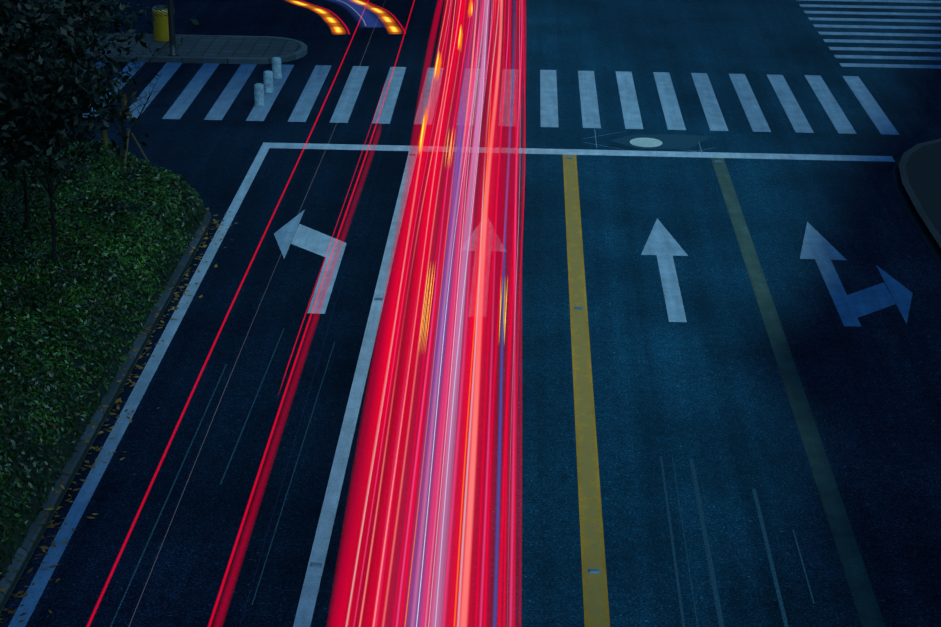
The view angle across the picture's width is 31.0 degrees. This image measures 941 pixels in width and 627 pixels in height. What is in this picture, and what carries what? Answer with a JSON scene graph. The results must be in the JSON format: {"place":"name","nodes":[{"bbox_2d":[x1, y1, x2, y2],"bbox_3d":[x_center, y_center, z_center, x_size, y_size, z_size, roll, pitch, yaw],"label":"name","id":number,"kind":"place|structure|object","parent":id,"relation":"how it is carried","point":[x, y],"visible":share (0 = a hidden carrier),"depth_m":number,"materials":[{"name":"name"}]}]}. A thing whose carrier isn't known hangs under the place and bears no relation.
{"place":"outdoors","nodes":[
{"label":"outdoors","id":0,"kind":"place"},
{"bbox_2d":[87,0,525,626],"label":"light trails","id":1,"kind":"object","parent":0,"point":[469,426],"visible":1,"depth_m":24.47,"materials":[{"name":"red"}]},
{"bbox_2d":[0,0,940,626],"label":"asphalt ground","id":2,"kind":"structure","parent":0,"point":[704,388],"depth_m":27.71,"materials":[{"name":"grey asphalt"}]},
{"bbox_2d":[0,211,210,613],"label":"curb","id":3,"kind":"structure","parent":2,"relation":"on","point":[24,549],"depth_m":24.30,"materials":[{"name":"concrete"}]},
{"bbox_2d":[0,3,46,56],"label":"tree","id":4,"kind":"object","parent":3,"relation":"on","point":[4,17],"visible":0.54,"depth_m":26.22,"materials":[{"name":"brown plant"}]},
{"bbox_2d":[0,0,122,212],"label":"tree","id":5,"kind":"object","parent":3,"relation":"on","point":[25,88],"visible":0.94,"depth_m":24.44,"materials":[{"name":"green plant"}]},
{"bbox_2d":[0,0,149,229],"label":"tree","id":6,"kind":"object","parent":3,"relation":"on","point":[26,206],"visible":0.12,"depth_m":28.43,"materials":[{"name":"green plant"}]},
{"bbox_2d":[0,0,154,182],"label":"tree","id":7,"kind":"object","parent":3,"relation":"on","point":[116,30],"visible":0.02,"depth_m":30.61,"materials":[{"name":"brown plant"}]},
{"bbox_2d":[0,0,198,264],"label":"tree","id":8,"kind":"object","parent":3,"relation":"on","point":[80,101],"visible":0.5,"depth_m":26.49,"materials":[{"name":"green plant"}]},
{"bbox_2d":[0,121,213,610],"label":"hedge","id":9,"kind":"object","parent":3,"relation":"on","point":[17,536],"visible":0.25,"depth_m":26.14,"materials":[{"name":"green plant"}]},
{"bbox_2d":[121,130,149,170],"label":"tree stakes","id":10,"kind":"object","parent":3,"relation":"on","point":[138,145],"visible":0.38,"depth_m":33.38,"materials":[{"name":"brown wood"}]},
{"bbox_2d":[84,29,188,163],"bbox_3d":[-6.819,-3.940,33.143,2.921,3.698,2.464,-11,25,-27],"label":"tree","id":11,"kind":"object","parent":3,"relation":"on","point":[119,115],"visible":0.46,"depth_m":33.23,"materials":[{"name":"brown plant"}]},
{"bbox_2d":[101,124,110,146],"bbox_3d":[-8.107,-3.958,37.633,0.272,0.496,0.272,1,22,2],"label":"bollard","id":12,"kind":"object","parent":2,"relation":"on","point":[105,137],"visible":0.54,"depth_m":37.59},
{"bbox_2d":[0,207,237,622],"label":"fallen leaves","id":13,"kind":"object","parent":2,"relation":"on","point":[90,466],"visible":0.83,"depth_m":24.38,"materials":[{"name":"brown plant"}]},
{"bbox_2d":[120,94,131,114],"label":"bollard","id":14,"kind":"object","parent":2,"relation":"on","point":[124,102],"visible":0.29,"depth_m":40.04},
{"bbox_2d":[75,33,306,63],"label":"traffic island","id":15,"kind":"structure","parent":2,"relation":"on","point":[225,49],"depth_m":45.65,"materials":[{"name":"concrete"}]},
{"bbox_2d":[152,5,168,41],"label":"litter bin","id":16,"kind":"object","parent":15,"relation":"on","point":[160,14],"visible":0.58,"depth_m":46.22,"materials":[{"name":"yellow metal"}]},
{"bbox_2d":[167,0,178,55],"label":"street pole","id":17,"kind":"object","parent":15,"relation":"on","point":[171,25],"visible":0.94,"depth_m":44.68,"materials":[{"name":"black metal"}]},
{"bbox_2d":[254,83,264,106],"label":"bollard","id":18,"kind":"object","parent":2,"relation":"on","point":[259,99],"visible":1,"depth_m":40.81,"materials":[{"name":"concrete"}]},
{"bbox_2d":[263,70,273,92],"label":"bollard","id":19,"kind":"object","parent":2,"relation":"on","point":[268,80],"visible":0.94,"depth_m":41.98,"materials":[{"name":"concrete"}]},
{"bbox_2d":[272,57,281,78],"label":"bollard","id":20,"kind":"object","parent":2,"relation":"on","point":[276,68],"visible":0.9,"depth_m":43.28,"materials":[{"name":"concrete"}]},
{"bbox_2d":[8,0,940,626],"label":"road markings","id":21,"kind":"object","parent":2,"relation":"on","point":[662,244],"visible":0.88,"depth_m":31.16,"materials":[{"name":"white paint"}]},
{"bbox_2d":[310,154,721,573],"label":"road studs","id":22,"kind":"object","parent":2,"relation":"on","point":[594,571],"visible":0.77,"depth_m":21.09,"materials":[{"name":"grey metal"}]},
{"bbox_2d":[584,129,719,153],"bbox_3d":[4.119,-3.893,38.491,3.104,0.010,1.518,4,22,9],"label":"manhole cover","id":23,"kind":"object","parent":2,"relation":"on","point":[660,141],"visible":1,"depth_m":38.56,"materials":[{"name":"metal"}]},
{"bbox_2d":[898,139,940,247],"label":"pavement","id":24,"kind":"structure","parent":0,"point":[919,164],"depth_m":35.60,"materials":[{"name":"grey concrete"}]}
]}

